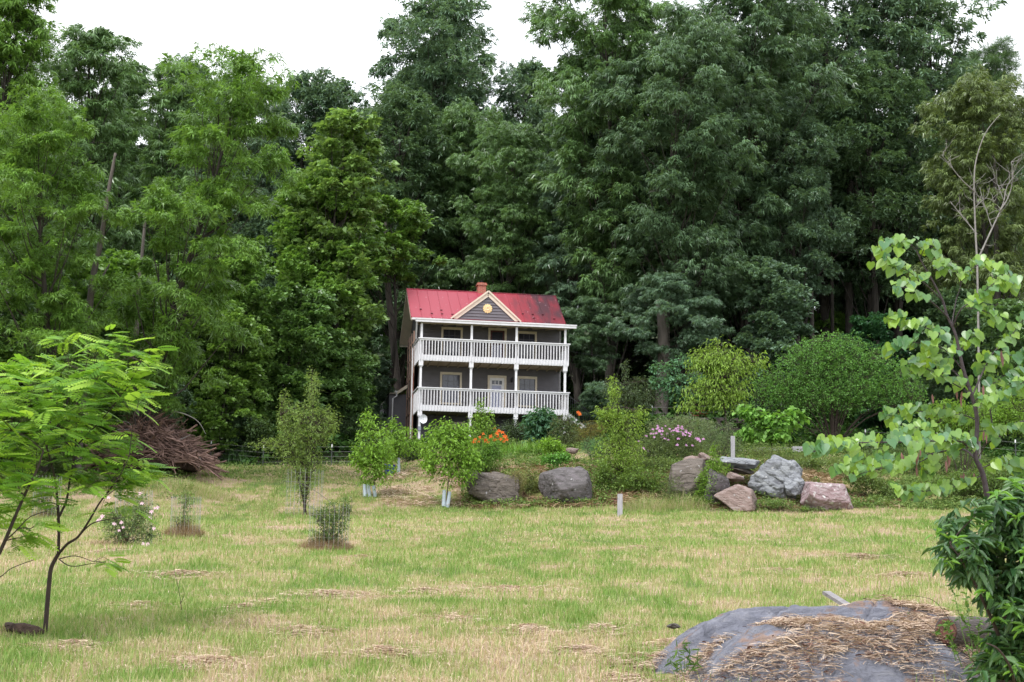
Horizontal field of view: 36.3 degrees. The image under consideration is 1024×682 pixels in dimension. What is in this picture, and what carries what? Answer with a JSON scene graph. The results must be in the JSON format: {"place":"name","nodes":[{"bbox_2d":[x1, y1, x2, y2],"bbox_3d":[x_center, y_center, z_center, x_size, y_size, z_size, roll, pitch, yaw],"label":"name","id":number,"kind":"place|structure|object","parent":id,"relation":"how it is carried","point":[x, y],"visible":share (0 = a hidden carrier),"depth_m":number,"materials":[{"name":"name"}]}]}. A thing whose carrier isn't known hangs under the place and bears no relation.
{"place":"outdoors","nodes":[
{"label":"outdoors","id":0,"kind":"place"},
{"bbox_2d":[0,586,1014,681],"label":"grass","id":1,"kind":"structure","parent":0,"point":[194,604],"depth_m":14.60,"materials":[{"name":"plant"}]},
{"bbox_2d":[0,319,1016,681],"bbox_3d":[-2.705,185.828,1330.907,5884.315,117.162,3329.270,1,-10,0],"label":"ground","id":2,"kind":"structure","parent":0,"point":[246,491],"depth_m":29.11,"materials":[{"name":"plant"}]},
{"bbox_2d":[0,286,52,465],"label":"tree","id":3,"kind":"object","parent":2,"relation":"on","point":[17,315],"visible":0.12,"depth_m":60.13,"materials":[{"name":"green plant"}]},
{"bbox_2d":[0,0,63,339],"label":"tree","id":4,"kind":"object","parent":2,"relation":"on","point":[16,57],"visible":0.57,"depth_m":68.87,"materials":[{"name":"green plant"}]},
{"bbox_2d":[0,353,72,576],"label":"locust sapling","id":5,"kind":"object","parent":2,"relation":"on","point":[9,485],"visible":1,"depth_m":14.09,"materials":[{"name":"plant"}]},
{"bbox_2d":[3,408,77,478],"bbox_3d":[-17.666,4.092,58.197,2.913,3.201,2.626,-1,-10,13],"label":"bush","id":6,"kind":"object","parent":2,"relation":"on","point":[60,469],"visible":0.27,"depth_m":57.92,"materials":[{"name":"green plant"}]},
{"bbox_2d":[1,237,114,437],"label":"tree","id":7,"kind":"object","parent":2,"relation":"on","point":[78,288],"visible":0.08,"depth_m":65.17,"materials":[{"name":"green plant"}]},
{"bbox_2d":[0,81,132,481],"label":"tree","id":8,"kind":"object","parent":2,"relation":"on","point":[21,148],"visible":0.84,"depth_m":58.25,"materials":[{"name":"green plant"}]},
{"bbox_2d":[9,22,153,351],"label":"tree","id":9,"kind":"object","parent":2,"relation":"on","point":[90,46],"visible":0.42,"depth_m":80.48,"materials":[{"name":"green plant"}]},
{"bbox_2d":[0,324,178,631],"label":"locust sapling","id":10,"kind":"object","parent":2,"relation":"on","point":[137,478],"visible":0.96,"depth_m":14.93,"materials":[{"name":"plant"}]},
{"bbox_2d":[0,465,197,506],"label":"edge weeds","id":11,"kind":"object","parent":2,"relation":"on","point":[179,475],"visible":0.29,"depth_m":57.87,"materials":[{"name":"green plant"}]},
{"bbox_2d":[73,153,135,474],"bbox_3d":[-15.768,-0.780,61.269,2.120,13.465,0.575,6,-11,-27],"label":"tree","id":12,"kind":"object","parent":2,"relation":"on","point":[91,293],"visible":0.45,"depth_m":61.23,"materials":[{"name":"grey plant"}]},
{"bbox_2d":[83,56,164,409],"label":"tree","id":13,"kind":"object","parent":2,"relation":"on","point":[134,97],"visible":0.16,"depth_m":88.83,"materials":[{"name":"green plant"}]},
{"bbox_2d":[80,248,177,452],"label":"tree","id":14,"kind":"object","parent":2,"relation":"on","point":[120,263],"visible":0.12,"depth_m":68.40,"materials":[{"name":"green plant"}]},
{"bbox_2d":[96,490,164,546],"bbox_3d":[-7.518,3.491,30.635,1.353,1.206,1.452,1,-10,0],"label":"rose bush","id":15,"kind":"object","parent":2,"relation":"on","point":[121,534],"visible":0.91,"depth_m":30.72,"materials":[{"name":"green plant"}]},
{"bbox_2d":[82,406,229,481],"bbox_3d":[-14.085,4.071,62.007,5.797,3.221,4.444,1,-10,0],"label":"brush pile","id":16,"kind":"object","parent":2,"relation":"on","point":[170,444],"visible":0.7,"depth_m":61.07,"materials":[{"name":"brown wood"}]},
{"bbox_2d":[118,61,217,361],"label":"tree","id":17,"kind":"object","parent":2,"relation":"on","point":[159,145],"visible":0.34,"depth_m":86.31,"materials":[{"name":"green plant"}]},
{"bbox_2d":[132,477,237,501],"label":"dead grass","id":18,"kind":"structure","parent":2,"relation":"on","point":[208,495],"depth_m":57.37,"materials":[{"name":"plant"}]},
{"bbox_2d":[139,280,231,448],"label":"tree","id":19,"kind":"object","parent":2,"relation":"on","point":[197,392],"visible":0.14,"depth_m":73.85,"materials":[{"name":"green plant"}]},
{"bbox_2d":[91,42,307,472],"bbox_3d":[-12.523,-3.039,62.154,7.944,18.310,7.873,8,-10,1],"label":"tree","id":20,"kind":"object","parent":2,"relation":"on","point":[210,195],"visible":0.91,"depth_m":62.05,"materials":[{"name":"green plant"}]},
{"bbox_2d":[180,308,274,461],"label":"tree","id":21,"kind":"object","parent":2,"relation":"on","point":[218,431],"visible":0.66,"depth_m":73.23,"materials":[{"name":"green plant"}]},
{"bbox_2d":[196,234,294,448],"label":"tree","id":22,"kind":"object","parent":2,"relation":"on","point":[245,271],"visible":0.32,"depth_m":75.43,"materials":[{"name":"green plant"}]},
{"bbox_2d":[205,72,298,395],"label":"tree","id":23,"kind":"object","parent":2,"relation":"on","point":[281,142],"visible":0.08,"depth_m":106.59,"materials":[{"name":"green plant"}]},
{"bbox_2d":[242,415,275,463],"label":"dark small tree","id":24,"kind":"object","parent":2,"relation":"on","point":[255,430],"visible":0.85,"depth_m":72.08,"materials":[{"name":"green plant"}]},
{"bbox_2d":[227,187,298,356],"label":"tree","id":25,"kind":"object","parent":2,"relation":"on","point":[263,224],"visible":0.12,"depth_m":103.29,"materials":[{"name":"green plant"}]},
{"bbox_2d":[82,446,459,488],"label":"lawn edge weeds","id":26,"kind":"object","parent":2,"relation":"on","point":[275,466],"visible":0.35,"depth_m":66.33,"materials":[{"name":"green plant"}]},
{"bbox_2d":[247,365,343,515],"bbox_3d":[-7.347,3.385,53.114,3.029,5.258,2.045,5,-10,-22],"label":"young plum tree","id":27,"kind":"object","parent":2,"relation":"on","point":[294,448],"visible":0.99,"depth_m":53.02,"materials":[{"name":"green plant"}]},
{"bbox_2d":[243,280,353,457],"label":"tree","id":28,"kind":"object","parent":2,"relation":"on","point":[287,319],"visible":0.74,"depth_m":76.35,"materials":[{"name":"green plant"}]},
{"bbox_2d":[255,66,361,260],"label":"tree","id":29,"kind":"object","parent":2,"relation":"on","point":[317,103],"visible":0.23,"depth_m":111.17,"materials":[{"name":"green plant"}]},
{"bbox_2d":[249,170,400,445],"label":"tree","id":30,"kind":"object","parent":2,"relation":"on","point":[285,261],"visible":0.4,"depth_m":81.19,"materials":[{"name":"green plant"}]},
{"bbox_2d":[307,495,352,546],"bbox_3d":[-3.590,3.624,30.861,0.925,1.165,0.842,1,-10,0],"label":"caged shrub","id":31,"kind":"object","parent":2,"relation":"on","point":[327,523],"visible":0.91,"depth_m":30.78,"materials":[{"name":"green plant"}]},
{"bbox_2d":[271,106,400,448],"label":"tree","id":32,"kind":"object","parent":2,"relation":"on","point":[336,146],"visible":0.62,"depth_m":81.62,"materials":[{"name":"green plant"}]},
{"bbox_2d":[305,335,380,448],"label":"tree","id":33,"kind":"object","parent":2,"relation":"on","point":[364,378],"visible":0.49,"depth_m":78.97,"materials":[{"name":"green plant"}]},
{"bbox_2d":[345,406,398,490],"bbox_3d":[-5.375,4.448,60.048,2.183,4.009,2.047,1,-10,0],"label":"pawpaw tree","id":34,"kind":"object","parent":2,"relation":"on","point":[372,452],"visible":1,"depth_m":59.95,"materials":[{"name":"green plant"}]},
{"bbox_2d":[357,356,399,430],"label":"tree","id":35,"kind":"object","parent":2,"relation":"on","point":[384,379],"visible":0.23,"depth_m":84.65,"materials":[{"name":"green plant"}]},
{"bbox_2d":[351,191,447,436],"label":"tree","id":36,"kind":"object","parent":2,"relation":"on","point":[412,224],"visible":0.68,"depth_m":87.33,"materials":[{"name":"green plant"}]},
{"bbox_2d":[378,415,425,463],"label":"pawpaw tree","id":37,"kind":"object","parent":2,"relation":"on","point":[406,445],"visible":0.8,"depth_m":66.10,"materials":[{"name":"green plant"}]},
{"bbox_2d":[337,79,468,394],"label":"tree","id":38,"kind":"object","parent":2,"relation":"on","point":[391,129],"visible":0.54,"depth_m":97.92,"materials":[{"name":"green plant"}]},
{"bbox_2d":[377,464,466,506],"bbox_3d":[-3.333,5.671,62.154,4.488,2.451,7.959,1,-10,0],"label":"hay windrow","id":39,"kind":"object","parent":2,"relation":"on","point":[406,492],"visible":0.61,"depth_m":60.21,"materials":[{"name":"plant"}]},
{"bbox_2d":[345,0,500,335],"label":"tree","id":40,"kind":"object","parent":2,"relation":"on","point":[451,66],"visible":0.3,"depth_m":108.59,"materials":[{"name":"green plant"}]},
{"bbox_2d":[415,416,487,500],"bbox_3d":[-2.273,4.666,58.601,2.772,3.645,2.335,1,-10,0],"label":"pawpaw tree","id":41,"kind":"object","parent":2,"relation":"on","point":[445,446],"visible":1,"depth_m":58.44,"materials":[{"name":"green plant"}]},
{"bbox_2d":[400,96,507,290],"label":"tree","id":42,"kind":"object","parent":2,"relation":"on","point":[459,124],"visible":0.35,"depth_m":99.82,"materials":[{"name":"green plant"}]},
{"bbox_2d":[15,544,944,674],"bbox_3d":[1.425,3.532,22.952,16.772,1.896,19.024,4,-10,-17],"label":"matted hay","id":43,"kind":"object","parent":2,"relation":"on","point":[525,626],"visible":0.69,"depth_m":15.31},
{"bbox_2d":[1,450,977,538],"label":"hay","id":44,"kind":"object","parent":2,"relation":"on","point":[498,506],"visible":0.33,"depth_m":52.42},
{"bbox_2d":[440,151,538,292],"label":"tree","id":45,"kind":"object","parent":2,"relation":"on","point":[466,249],"visible":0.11,"depth_m":99.89,"materials":[{"name":"green plant"}]},
{"bbox_2d":[0,586,984,681],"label":"hay","id":46,"kind":"object","parent":2,"relation":"on","point":[442,677],"visible":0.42,"depth_m":14.24},
{"bbox_2d":[469,472,519,504],"bbox_3d":[-0.713,5.676,59.375,1.938,1.504,1.545,3,-10,-11],"label":"boulder","id":47,"kind":"object","parent":2,"relation":"on","point":[495,486],"visible":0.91,"depth_m":58.87,"materials":[{"name":"stone"}]},
{"bbox_2d":[0,476,990,681],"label":"long grass","id":48,"kind":"structure","parent":2,"relation":"on","point":[735,514],"depth_m":30.98,"materials":[{"name":"plant"}]},
{"bbox_2d":[0,524,1006,601],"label":"hay","id":49,"kind":"object","parent":2,"relation":"on","point":[499,554],"visible":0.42,"depth_m":26.89},
{"bbox_2d":[445,118,568,294],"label":"tree","id":50,"kind":"object","parent":2,"relation":"on","point":[517,155],"visible":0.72,"depth_m":93.35,"materials":[{"name":"green plant"}]},
{"bbox_2d":[0,530,1018,607],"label":"grass","id":51,"kind":"structure","parent":2,"relation":"on","point":[455,556],"depth_m":24.19,"materials":[{"name":"plant"}]},
{"bbox_2d":[483,56,561,293],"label":"tree","id":52,"kind":"object","parent":2,"relation":"on","point":[531,111],"visible":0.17,"depth_m":110.97,"materials":[{"name":"green plant"}]},
{"bbox_2d":[517,405,562,445],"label":"broad leaf shrub","id":53,"kind":"object","parent":2,"relation":"on","point":[540,421],"visible":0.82,"depth_m":72.57,"materials":[{"name":"green plant"}]},
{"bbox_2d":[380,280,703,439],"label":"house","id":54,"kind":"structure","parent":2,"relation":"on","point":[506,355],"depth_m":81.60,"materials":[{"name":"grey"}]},
{"bbox_2d":[89,374,1023,465],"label":"undergrowth","id":55,"kind":"object","parent":2,"relation":"on","point":[1002,451],"visible":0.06,"depth_m":77.81,"materials":[{"name":"green plant"}]},
{"bbox_2d":[538,466,591,503],"bbox_3d":[2.165,5.541,59.306,1.965,1.591,1.801,5,-10,-23],"label":"boulder","id":56,"kind":"object","parent":2,"relation":"on","point":[564,483],"visible":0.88,"depth_m":58.71,"materials":[{"name":"stone"}]},
{"bbox_2d":[522,115,614,419],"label":"tree","id":57,"kind":"object","parent":2,"relation":"on","point":[562,290],"visible":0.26,"depth_m":91.28,"materials":[{"name":"green plant"}]},
{"bbox_2d":[560,295,622,400],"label":"tree","id":58,"kind":"object","parent":2,"relation":"on","point":[592,308],"visible":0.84,"depth_m":84.67,"materials":[{"name":"green plant"}]},
{"bbox_2d":[577,380,629,431],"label":"bush","id":59,"kind":"object","parent":2,"relation":"on","point":[592,389],"visible":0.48,"depth_m":80.17,"materials":[{"name":"green plant"}]},
{"bbox_2d":[516,0,692,408],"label":"tree","id":60,"kind":"object","parent":2,"relation":"on","point":[639,27],"visible":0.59,"depth_m":89.24,"materials":[{"name":"green plant"}]},
{"bbox_2d":[587,377,651,480],"bbox_3d":[4.234,3.575,61.455,2.552,4.650,1.919,1,-10,0],"label":"yellow tipped sapling","id":61,"kind":"object","parent":2,"relation":"on","point":[620,426],"visible":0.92,"depth_m":61.36,"materials":[{"name":"green plant"}]},
{"bbox_2d":[598,358,662,444],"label":"grey green shrub","id":62,"kind":"object","parent":2,"relation":"on","point":[637,401],"visible":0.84,"depth_m":74.50,"materials":[{"name":"green plant"}]},
{"bbox_2d":[593,458,668,494],"bbox_3d":[4.683,5.417,60.355,3.212,1.765,1.743,1,-10,0],"label":"vine tangle","id":63,"kind":"object","parent":2,"relation":"on","point":[649,483],"visible":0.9,"depth_m":60.18,"materials":[{"name":"green plant"}]},
{"bbox_2d":[654,299,669,420],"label":"tree","id":64,"kind":"object","parent":2,"relation":"on","point":[662,329],"visible":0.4,"depth_m":82.85,"materials":[{"name":"grey plant"}]},
{"bbox_2d":[632,417,707,459],"bbox_3d":[6.459,4.261,64.612,3.533,2.296,2.231,1,-10,0],"label":"phlox clump","id":65,"kind":"object","parent":2,"relation":"on","point":[667,442],"visible":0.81,"depth_m":64.50,"materials":[{"name":"green plant"}]},
{"bbox_2d":[559,1,781,416],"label":"tree","id":66,"kind":"object","parent":2,"relation":"on","point":[678,61],"visible":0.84,"depth_m":85.00,"materials":[{"name":"green plant"}]},
{"bbox_2d":[606,270,734,419],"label":"tree","id":67,"kind":"object","parent":2,"relation":"on","point":[695,335],"visible":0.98,"depth_m":82.40,"materials":[{"name":"green plant"}]},
{"bbox_2d":[454,459,903,510],"bbox_3d":[6.864,5.643,61.089,18.529,2.602,6.298,1,-10,0],"label":"garden bed","id":68,"kind":"object","parent":2,"relation":"on","point":[805,474],"visible":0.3,"depth_m":60.03,"materials":[{"name":"green plant"}]},
{"bbox_2d":[647,352,711,440],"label":"dogwood tree","id":69,"kind":"object","parent":2,"relation":"on","point":[668,381],"visible":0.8,"depth_m":74.62,"materials":[{"name":"green plant"}]},
{"bbox_2d":[634,324,736,401],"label":"tree","id":70,"kind":"object","parent":2,"relation":"on","point":[647,372],"visible":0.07,"depth_m":98.47,"materials":[{"name":"green plant"}]},
{"bbox_2d":[667,458,706,500],"bbox_3d":[6.753,5.308,59.684,1.607,1.762,1.447,1,-10,0],"label":"boulder","id":71,"kind":"object","parent":2,"relation":"on","point":[687,470],"visible":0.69,"depth_m":59.25,"materials":[{"name":"stone"}]},
{"bbox_2d":[691,442,732,505],"bbox_3d":[7.482,5.090,58.955,1.631,2.720,1.310,7,-11,-32],"label":"green sprout","id":72,"kind":"object","parent":2,"relation":"on","point":[716,467],"visible":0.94,"depth_m":58.89,"materials":[{"name":"green plant"}]},
{"bbox_2d":[692,414,744,456],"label":"sage clump","id":73,"kind":"object","parent":2,"relation":"on","point":[714,435],"visible":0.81,"depth_m":65.69,"materials":[{"name":"green plant"}]},
{"bbox_2d":[672,335,770,441],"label":"peach tree","id":74,"kind":"object","parent":2,"relation":"on","point":[721,363],"visible":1,"depth_m":69.57,"materials":[{"name":"green plant"}]},
{"bbox_2d":[460,454,1004,509],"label":"bank weeds","id":75,"kind":"object","parent":2,"relation":"on","point":[870,497],"visible":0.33,"depth_m":59.37,"materials":[{"name":"green plant"}]},
{"bbox_2d":[714,484,757,511],"bbox_3d":[8.381,5.883,58.353,1.604,1.060,1.385,-3,-10,22],"label":"boulder","id":76,"kind":"object","parent":2,"relation":"on","point":[741,497],"visible":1,"depth_m":57.80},
{"bbox_2d":[460,434,1023,480],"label":"garden weeds","id":77,"kind":"object","parent":2,"relation":"on","point":[749,446],"visible":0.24,"depth_m":68.73,"materials":[{"name":"green plant"}]},
{"bbox_2d":[654,0,859,393],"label":"tree","id":78,"kind":"object","parent":2,"relation":"on","point":[774,52],"visible":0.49,"depth_m":89.28,"materials":[{"name":"green plant"}]},
{"bbox_2d":[722,255,819,414],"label":"tree","id":79,"kind":"object","parent":2,"relation":"on","point":[775,273],"visible":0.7,"depth_m":82.59,"materials":[{"name":"green plant"}]},
{"bbox_2d":[732,401,811,451],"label":"redbud","id":80,"kind":"object","parent":2,"relation":"on","point":[779,424],"visible":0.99,"depth_m":66.68,"materials":[{"name":"green plant"}]},
{"bbox_2d":[748,455,802,500],"bbox_3d":[10.082,5.269,59.805,2.198,1.846,1.516,1,-10,0],"label":"boulder","id":81,"kind":"object","parent":2,"relation":"on","point":[770,475],"visible":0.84,"depth_m":59.24,"materials":[{"name":"stone"}]},
{"bbox_2d":[725,98,872,410],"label":"tree","id":82,"kind":"object","parent":2,"relation":"on","point":[807,186],"visible":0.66,"depth_m":89.20,"materials":[{"name":"green plant"}]},
{"bbox_2d":[651,600,979,681],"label":"outcrop","id":83,"kind":"object","parent":2,"relation":"on","point":[733,622],"visible":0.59,"depth_m":11.56,"materials":[{"name":"stone"}]},
{"bbox_2d":[602,594,983,681],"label":"hay on rock","id":84,"kind":"object","parent":83,"relation":"on","point":[873,626],"visible":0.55,"depth_m":11.58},
{"bbox_2d":[935,616,993,645],"bbox_3d":[3.477,2.198,11.805,0.666,0.237,0.224,8,-12,-38],"label":"rock","id":85,"kind":"object","parent":83,"relation":"on","point":[974,622],"visible":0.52,"depth_m":11.63,"materials":[{"name":"grey stone"}]},
{"bbox_2d":[767,309,863,398],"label":"tree","id":86,"kind":"object","parent":2,"relation":"on","point":[839,317],"visible":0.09,"depth_m":98.06,"materials":[{"name":"green plant"}]},
{"bbox_2d":[800,482,853,510],"bbox_3d":[11.808,5.905,58.581,1.998,1.333,1.485,1,-10,0],"label":"boulder","id":87,"kind":"object","parent":2,"relation":"on","point":[828,496],"visible":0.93,"depth_m":58.05,"materials":[{"name":"stone"}]},
{"bbox_2d":[736,0,931,415],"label":"tree","id":88,"kind":"object","parent":2,"relation":"on","point":[864,15],"visible":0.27,"depth_m":98.11,"materials":[{"name":"green plant"}]},
{"bbox_2d":[742,329,928,436],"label":"vase shaped bush","id":89,"kind":"object","parent":2,"relation":"on","point":[792,386],"visible":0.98,"depth_m":72.39,"materials":[{"name":"green plant"}]},
{"bbox_2d":[794,455,912,498],"bbox_3d":[13.343,5.335,60.470,5.325,1.859,1.592,1,-10,0],"label":"weed clump","id":90,"kind":"object","parent":2,"relation":"on","point":[858,483],"visible":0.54,"depth_m":60.36,"materials":[{"name":"green plant"}]},
{"bbox_2d":[780,58,952,317],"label":"tree","id":91,"kind":"object","parent":2,"relation":"on","point":[881,91],"visible":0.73,"depth_m":94.76,"materials":[{"name":"green plant"}]},
{"bbox_2d":[826,311,919,434],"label":"tree","id":92,"kind":"object","parent":2,"relation":"on","point":[872,327],"visible":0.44,"depth_m":82.51,"materials":[{"name":"green plant"}]},
{"bbox_2d":[823,0,959,407],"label":"tree","id":93,"kind":"object","parent":2,"relation":"on","point":[905,25],"visible":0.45,"depth_m":98.62,"materials":[{"name":"green plant"}]},
{"bbox_2d":[802,233,1023,630],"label":"redbud sapling","id":94,"kind":"object","parent":2,"relation":"on","point":[927,359],"visible":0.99,"depth_m":10.02,"materials":[{"name":"green plant"}]},
{"bbox_2d":[879,264,974,408],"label":"tree","id":95,"kind":"object","parent":2,"relation":"on","point":[913,308],"visible":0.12,"depth_m":99.00,"materials":[{"name":"green plant"}]},
{"bbox_2d":[863,443,996,474],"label":"bank shrub","id":96,"kind":"object","parent":2,"relation":"on","point":[905,453],"visible":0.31,"depth_m":65.94,"materials":[{"name":"green plant"}]},
{"bbox_2d":[876,0,1008,283],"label":"tree","id":97,"kind":"object","parent":2,"relation":"on","point":[957,65],"visible":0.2,"depth_m":101.31,"materials":[{"name":"green plant"}]},
{"bbox_2d":[906,284,1002,435],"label":"tree","id":98,"kind":"object","parent":2,"relation":"on","point":[936,315],"visible":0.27,"depth_m":80.31,"materials":[{"name":"green plant"}]},
{"bbox_2d":[933,580,989,666],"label":"weeds","id":99,"kind":"object","parent":2,"relation":"on","point":[970,634],"visible":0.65,"depth_m":11.21,"materials":[{"name":"green plant"}]},
{"bbox_2d":[905,462,1022,501],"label":"weed clump","id":100,"kind":"object","parent":2,"relation":"on","point":[997,484],"visible":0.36,"depth_m":59.77,"materials":[{"name":"green plant"}]},
{"bbox_2d":[905,64,1023,366],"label":"tree","id":101,"kind":"object","parent":2,"relation":"on","point":[977,102],"visible":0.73,"depth_m":86.14,"materials":[{"name":"green plant"}]},
{"bbox_2d":[912,395,1023,476],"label":"fern leaf shrub","id":102,"kind":"object","parent":2,"relation":"on","point":[1005,417],"visible":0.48,"depth_m":62.14,"materials":[{"name":"green plant"}]},
{"bbox_2d":[921,473,1023,681],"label":"lance leaf bush","id":103,"kind":"object","parent":2,"relation":"on","point":[973,561],"visible":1,"depth_m":8.68,"materials":[{"name":"green plant"}]},
{"bbox_2d":[939,114,1023,458],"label":"dead tree","id":104,"kind":"object","parent":2,"relation":"on","point":[977,276],"visible":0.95,"depth_m":64.04,"materials":[{"name":"brown wood"}]},
{"bbox_2d":[956,33,1023,396],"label":"pine tree","id":105,"kind":"object","parent":2,"relation":"on","point":[996,65],"visible":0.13,"depth_m":95.74,"materials":[{"name":"green plant"}]},
{"bbox_2d":[966,298,1023,450],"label":"tree","id":106,"kind":"object","parent":2,"relation":"on","point":[1015,309],"visible":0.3,"depth_m":76.52,"materials":[{"name":"green plant"}]},
{"bbox_2d":[0,0,1023,307],"label":"sky","id":107,"kind":"structure","parent":0,"point":[310,35],"materials":[{"name":"white"}]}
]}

